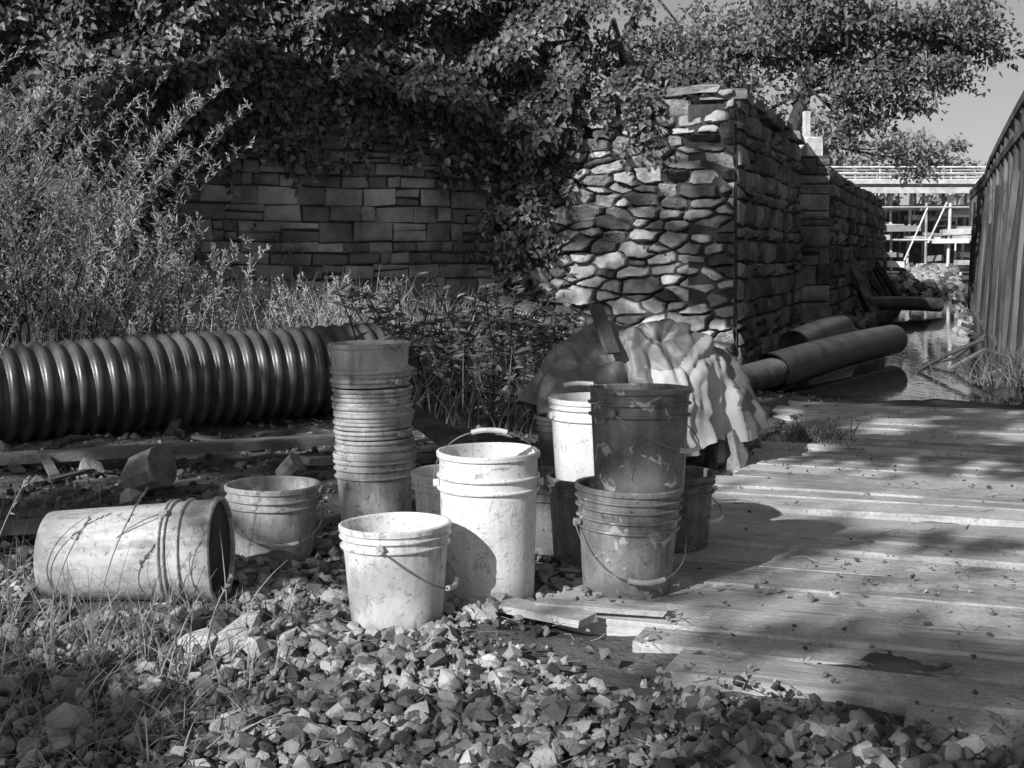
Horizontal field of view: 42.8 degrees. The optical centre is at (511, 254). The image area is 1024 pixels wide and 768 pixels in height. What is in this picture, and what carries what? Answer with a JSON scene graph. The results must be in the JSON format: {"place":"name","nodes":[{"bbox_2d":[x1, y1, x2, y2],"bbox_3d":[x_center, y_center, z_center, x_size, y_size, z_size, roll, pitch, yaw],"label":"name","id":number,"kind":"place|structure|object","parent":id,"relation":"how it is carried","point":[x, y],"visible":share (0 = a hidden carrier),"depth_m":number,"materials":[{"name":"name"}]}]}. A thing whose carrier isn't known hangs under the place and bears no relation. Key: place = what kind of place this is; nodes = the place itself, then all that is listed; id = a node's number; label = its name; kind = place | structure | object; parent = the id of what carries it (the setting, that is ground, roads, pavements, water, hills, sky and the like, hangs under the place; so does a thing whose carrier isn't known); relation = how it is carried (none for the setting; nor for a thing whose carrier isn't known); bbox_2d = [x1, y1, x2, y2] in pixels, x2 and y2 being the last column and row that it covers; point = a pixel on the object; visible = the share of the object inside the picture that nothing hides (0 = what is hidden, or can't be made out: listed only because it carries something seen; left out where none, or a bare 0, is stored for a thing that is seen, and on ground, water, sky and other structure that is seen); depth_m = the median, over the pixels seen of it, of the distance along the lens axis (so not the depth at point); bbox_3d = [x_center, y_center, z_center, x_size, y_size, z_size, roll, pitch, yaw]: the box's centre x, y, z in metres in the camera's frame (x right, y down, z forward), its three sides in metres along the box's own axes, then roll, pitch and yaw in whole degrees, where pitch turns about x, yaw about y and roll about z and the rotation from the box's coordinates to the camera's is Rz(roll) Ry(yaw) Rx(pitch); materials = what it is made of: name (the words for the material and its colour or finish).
{"place":"outdoors","nodes":[
{"label":"outdoors","id":0,"kind":"place"},
{"bbox_2d":[0,0,549,342],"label":"hillside","id":1,"kind":"structure","parent":0,"point":[131,94],"depth_m":12.79,"materials":[{"name":"plant"}]},
{"bbox_2d":[527,0,676,76],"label":"sapling tree","id":2,"kind":"object","parent":1,"relation":"on","point":[612,47],"visible":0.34,"depth_m":15.35,"materials":[{"name":"grey plant"}]},
{"bbox_2d":[570,0,738,101],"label":"locust tree","id":3,"kind":"object","parent":1,"relation":"on","point":[640,6],"visible":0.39,"depth_m":18.27,"materials":[{"name":"grey plant"}]},
{"bbox_2d":[634,0,946,187],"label":"maple tree","id":4,"kind":"object","parent":1,"relation":"on","point":[920,170],"visible":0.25,"depth_m":27.09,"materials":[{"name":"grey plant"}]},
{"bbox_2d":[638,0,1023,147],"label":"maple tree","id":5,"kind":"object","parent":1,"relation":"on","point":[834,29],"visible":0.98,"depth_m":22.18,"materials":[{"name":"grey plant"}]},
{"bbox_2d":[0,534,1023,767],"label":"gravel","id":6,"kind":"structure","parent":0,"point":[557,698],"depth_m":2.79,"materials":[{"name":"grey gravel"}]},
{"bbox_2d":[0,271,1023,767],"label":"ground","id":7,"kind":"structure","parent":0,"point":[614,665],"depth_m":4.98,"materials":[{"name":"soil"}]},
{"bbox_2d":[33,496,234,603],"bbox_3d":[-1.079,0.857,3.752,0.501,0.309,0.308,-2,0,2],"label":"plastic bucket","id":8,"kind":"object","parent":7,"relation":"on","point":[182,528],"visible":0.83,"depth_m":3.64,"materials":[{"name":"plastic"}]},
{"bbox_2d":[0,37,269,346],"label":"feathery shrub","id":9,"kind":"object","parent":7,"relation":"on","point":[92,260],"visible":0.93,"depth_m":9.27,"materials":[{"name":"grey plant"}]},
{"bbox_2d":[0,640,307,767],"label":"ground weeds","id":10,"kind":"object","parent":7,"relation":"on","point":[179,718],"visible":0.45,"depth_m":2.79,"materials":[{"name":"grey plant"}]},
{"bbox_2d":[0,316,328,767],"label":"grass","id":11,"kind":"structure","parent":7,"relation":"on","point":[53,628],"depth_m":3.11,"materials":[{"name":"plant"}]},
{"bbox_2d":[0,323,386,443],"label":"corrugated pipe","id":12,"kind":"object","parent":7,"relation":"on","point":[116,385],"visible":0.9,"depth_m":7.26,"materials":[{"name":"black plastic"}]},
{"bbox_2d":[120,445,306,492],"bbox_3d":[-1.242,0.893,5.516,0.786,0.215,0.221,0,0,-24],"label":"cut log","id":13,"kind":"object","parent":7,"relation":"on","point":[154,468],"visible":0.85,"depth_m":5.37,"materials":[{"name":"grey wood"}]},
{"bbox_2d":[177,610,268,659],"bbox_3d":[-0.715,0.957,3.255,0.233,0.114,0.172,0,0,0],"label":"pale rock","id":14,"kind":"object","parent":7,"relation":"on","point":[239,638],"visible":0.75,"depth_m":3.21,"materials":[{"name":"stone"}]},
{"bbox_2d":[0,264,495,396],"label":"weed thicket","id":15,"kind":"object","parent":7,"relation":"on","point":[278,318],"visible":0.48,"depth_m":9.56,"materials":[{"name":"grey plant"}]},
{"bbox_2d":[18,90,496,335],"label":"dressed stone wall","id":16,"kind":"structure","parent":7,"relation":"on","point":[392,217],"depth_m":13.28,"materials":[{"name":"grey stone"}]},
{"bbox_2d":[0,0,725,334],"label":"climbing vines","id":17,"kind":"object","parent":16,"relation":"attached to","point":[532,139],"visible":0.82,"depth_m":13.16,"materials":[{"name":"grey plant"}]},
{"bbox_2d":[0,400,538,535],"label":"scrap lumber","id":18,"kind":"object","parent":7,"relation":"on","point":[434,429],"visible":0.38,"depth_m":6.08,"materials":[{"name":"grey wood"}]},
{"bbox_2d":[224,476,322,563],"bbox_3d":[-0.774,0.867,4.242,0.321,0.246,0.329,0,0,0],"label":"plastic bucket","id":19,"kind":"object","parent":7,"relation":"on","point":[273,518],"visible":0.88,"depth_m":4.14,"materials":[{"name":"plastic"}]},
{"bbox_2d":[328,340,419,521],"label":"nested plastic buckets","id":20,"kind":"object","parent":7,"relation":"on","point":[372,388],"visible":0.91,"depth_m":4.74,"materials":[{"name":"plastic"}]},
{"bbox_2d":[338,512,458,630],"bbox_3d":[-0.307,0.856,3.541,0.323,0.263,0.322,-2,-1,0],"label":"plastic bucket","id":21,"kind":"object","parent":7,"relation":"on","point":[395,563],"visible":0.97,"depth_m":3.43,"materials":[{"name":"plastic"}]},
{"bbox_2d":[411,464,440,514],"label":"plastic bucket","id":22,"kind":"object","parent":7,"relation":"on","point":[427,496],"visible":0.16,"depth_m":4.25,"materials":[{"name":"plastic"}]},
{"bbox_2d":[433,427,543,599],"bbox_3d":[-0.068,0.750,3.779,0.321,0.509,0.315,0,0,0],"label":"plastic bucket","id":23,"kind":"object","parent":7,"relation":"on","point":[488,493],"visible":0.87,"depth_m":3.66,"materials":[{"name":"plastic"}]},
{"bbox_2d":[0,380,1019,767],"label":"rubble pieces","id":24,"kind":"object","parent":7,"relation":"on","point":[556,584],"visible":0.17,"depth_m":5.57,"materials":[{"name":"grey stone"}]},
{"bbox_2d":[0,406,1023,767],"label":"leaf litter and straw","id":25,"kind":"object","parent":7,"relation":"on","point":[756,586],"visible":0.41,"depth_m":3.70,"materials":[{"name":"grey plant"}]},
{"bbox_2d":[45,455,1005,767],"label":"loose stones","id":26,"kind":"object","parent":7,"relation":"on","point":[65,721],"visible":0.06,"depth_m":2.75,"materials":[{"name":"grey stone"}]},
{"bbox_2d":[535,466,554,554],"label":"plastic bucket","id":27,"kind":"object","parent":7,"relation":"on","point":[543,541],"visible":0.13,"depth_m":4.29,"materials":[{"name":"plastic"}]},
{"bbox_2d":[535,412,554,465],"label":"plastic bucket","id":28,"kind":"object","parent":27,"relation":"on","point":[543,422],"visible":0.23,"depth_m":5.77,"materials":[{"name":"grey plastic"}]},
{"bbox_2d":[466,596,666,627],"bbox_3d":[0.137,0.966,3.537,0.558,0.028,0.200,0,0,16],"label":"loose board","id":29,"kind":"object","parent":7,"relation":"on","point":[574,613],"visible":0.89,"depth_m":3.54,"materials":[{"name":"grey wood"}]},
{"bbox_2d":[492,89,740,352],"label":"rubble stone wall","id":30,"kind":"structure","parent":7,"relation":"on","point":[617,218],"depth_m":13.66,"materials":[{"name":"grey stone"}]},
{"bbox_2d":[284,269,1023,448],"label":"broadleaf weeds","id":31,"kind":"object","parent":7,"relation":"on","point":[511,379],"visible":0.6,"depth_m":8.21,"materials":[{"name":"grey plant"}]},
{"bbox_2d":[475,294,582,340],"bbox_3d":[0.170,0.570,10.217,1.099,0.499,0.312,0,0,43],"label":"corrugated pipe","id":32,"kind":"object","parent":31,"relation":"on","point":[528,310],"visible":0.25,"depth_m":10.14,"materials":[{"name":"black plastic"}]},
{"bbox_2d":[688,99,804,358],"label":"canal stone wall","id":33,"kind":"structure","parent":7,"relation":"on","point":[766,292],"depth_m":14.36,"materials":[{"name":"grey stone"}]},
{"bbox_2d":[522,84,805,144],"bbox_3d":[2.067,-1.624,16.036,2.481,0.253,5.253,0,0,20],"label":"wall coping","id":34,"kind":"object","parent":33,"relation":"on","point":[773,121],"depth_m":13.75,"materials":[{"name":"stone"}]},
{"bbox_2d":[741,356,787,392],"bbox_3d":[1.750,0.925,9.639,0.286,0.260,1.433,0,0,27],"label":"corrugated pipe","id":35,"kind":"object","parent":7,"relation":"on","point":[767,374],"visible":0.36,"depth_m":9.82,"materials":[{"name":"black plastic"}]},
{"bbox_2d":[537,401,1023,767],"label":"timber mat","id":36,"kind":"object","parent":7,"relation":"on","point":[832,521],"visible":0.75,"depth_m":4.03,"materials":[{"name":"grey wood"}]},
{"bbox_2d":[546,471,581,565],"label":"plastic bucket","id":37,"kind":"object","parent":36,"relation":"on","point":[565,535],"visible":0.36,"depth_m":4.17,"materials":[{"name":"plastic"}]},
{"bbox_2d":[545,381,596,481],"bbox_3d":[0.272,0.596,4.271,0.322,0.338,0.308,0,0,8],"label":"plastic bucket","id":38,"kind":"object","parent":37,"relation":"on","point":[570,416],"visible":0.37,"depth_m":4.16,"materials":[{"name":"plastic"}]},
{"bbox_2d":[573,476,686,599],"bbox_3d":[0.346,0.834,3.851,0.337,0.316,0.341,2,0,0],"label":"plastic bucket","id":39,"kind":"object","parent":36,"relation":"on","point":[627,540],"visible":0.89,"depth_m":3.74,"materials":[{"name":"plastic"}]},
{"bbox_2d":[587,383,700,492],"bbox_3d":[0.390,0.541,3.866,0.326,0.301,0.329,1,-2,-25],"label":"plastic bucket","id":40,"kind":"object","parent":39,"relation":"on","point":[639,433],"visible":0.98,"depth_m":3.75,"materials":[{"name":"plastic"}]},
{"bbox_2d":[515,318,769,455],"bbox_3d":[0.615,0.602,6.179,1.132,0.612,0.872,0,0,-26],"label":"tarp covered pile","id":41,"kind":"object","parent":36,"relation":"on","point":[722,397],"visible":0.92,"depth_m":5.98,"materials":[{"name":"fabric"}]},
{"bbox_2d":[588,304,619,353],"bbox_3d":[0.414,0.336,5.896,0.070,0.222,0.155,0,0,-32],"label":"wood stake","id":42,"kind":"object","parent":41,"relation":"on","point":[604,329],"visible":1,"depth_m":5.88,"materials":[{"name":"wood"}]},
{"bbox_2d":[674,465,723,552],"bbox_3d":[0.551,0.864,4.442,0.332,0.251,0.323,0,0,33],"label":"plastic bucket","id":43,"kind":"object","parent":36,"relation":"on","point":[696,494],"visible":0.48,"depth_m":4.34,"materials":[{"name":"plastic"}]},
{"bbox_2d":[799,155,829,325],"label":"stone pier","id":44,"kind":"structure","parent":7,"relation":"on","point":[814,214],"depth_m":18.14,"materials":[{"name":"grey stone"}]},
{"bbox_2d":[824,124,989,204],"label":"distant trees","id":45,"kind":"object","parent":7,"relation":"on","point":[943,154],"visible":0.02,"depth_m":61.69,"materials":[{"name":"grey plant"}]},
{"bbox_2d":[831,166,985,279],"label":"scaffold bridge","id":46,"kind":"structure","parent":7,"relation":"on","point":[925,232],"depth_m":45.35,"materials":[{"name":"paint"}]},
{"bbox_2d":[841,263,979,335],"bbox_3d":[9.419,0.763,30.006,2.224,1.023,27.889,0,0,19],"label":"canal rubble","id":47,"kind":"object","parent":7,"relation":"on","point":[928,278],"visible":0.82,"depth_m":35.29,"materials":[{"name":"grey stone"}]},
{"bbox_2d":[848,255,1023,389],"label":"dumped timber","id":48,"kind":"object","parent":7,"relation":"on","point":[881,284],"visible":0.48,"depth_m":22.68,"materials":[{"name":"grey wood"}]},
{"bbox_2d":[861,297,944,311],"bbox_3d":[6.853,0.873,22.852,1.664,0.288,0.240,0,0,-25],"label":"drain pipe","id":49,"kind":"object","parent":48,"relation":"attached to","point":[911,304],"visible":0.98,"depth_m":22.75,"materials":[{"name":"black plastic"}]},
{"bbox_2d":[967,167,1023,362],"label":"timber retaining wall","id":50,"kind":"structure","parent":7,"relation":"on","point":[995,298],"depth_m":14.19,"materials":[{"name":"grey wood"}]},
{"bbox_2d":[969,91,1023,225],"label":"railing","id":51,"kind":"object","parent":50,"relation":"on","point":[1006,156],"visible":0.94,"depth_m":16.31,"materials":[{"name":"grey wood"}]},
{"bbox_2d":[686,429,747,470],"bbox_3d":[0.653,0.807,6.252,0.904,0.516,0.518,0,0,0],"label":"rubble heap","id":52,"kind":"object","parent":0,"point":[731,450],"visible":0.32,"depth_m":6.08,"materials":[{"name":"grey stone"}]},
{"bbox_2d":[584,0,1023,204],"label":"sky","id":53,"kind":"structure","parent":0,"point":[981,120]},
{"bbox_2d":[799,111,822,155],"bbox_3d":[4.200,-1.635,18.350,0.240,0.770,0.240,0,0,-17],"label":"stone post","id":54,"kind":"object","parent":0,"point":[813,146],"visible":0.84,"depth_m":18.26,"materials":[{"name":"white stone"}]},
{"bbox_2d":[830,166,886,316],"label":"canal stone wall","id":55,"kind":"structure","parent":0,"point":[858,215],"depth_m":22.89,"materials":[{"name":"grey stone"}]},
{"bbox_2d":[735,292,1023,404],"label":"canal water","id":56,"kind":"structure","parent":0,"point":[930,335],"depth_m":11.90,"materials":[{"name":"black liquid"}]},
{"bbox_2d":[778,315,853,349],"bbox_3d":[3.234,0.857,13.748,0.300,0.345,2.527,0,0,24],"label":"drain pipe","id":57,"kind":"object","parent":56,"relation":"on","point":[825,328],"visible":0.6,"depth_m":13.36,"materials":[{"name":"black plastic"}]},
{"bbox_2d":[755,325,907,391],"bbox_3d":[2.924,0.883,11.648,0.300,0.354,3.615,0,0,31],"label":"drain pipe","id":58,"kind":"object","parent":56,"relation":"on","point":[811,359],"visible":0.96,"depth_m":11.20,"materials":[{"name":"black plastic"}]}
]}

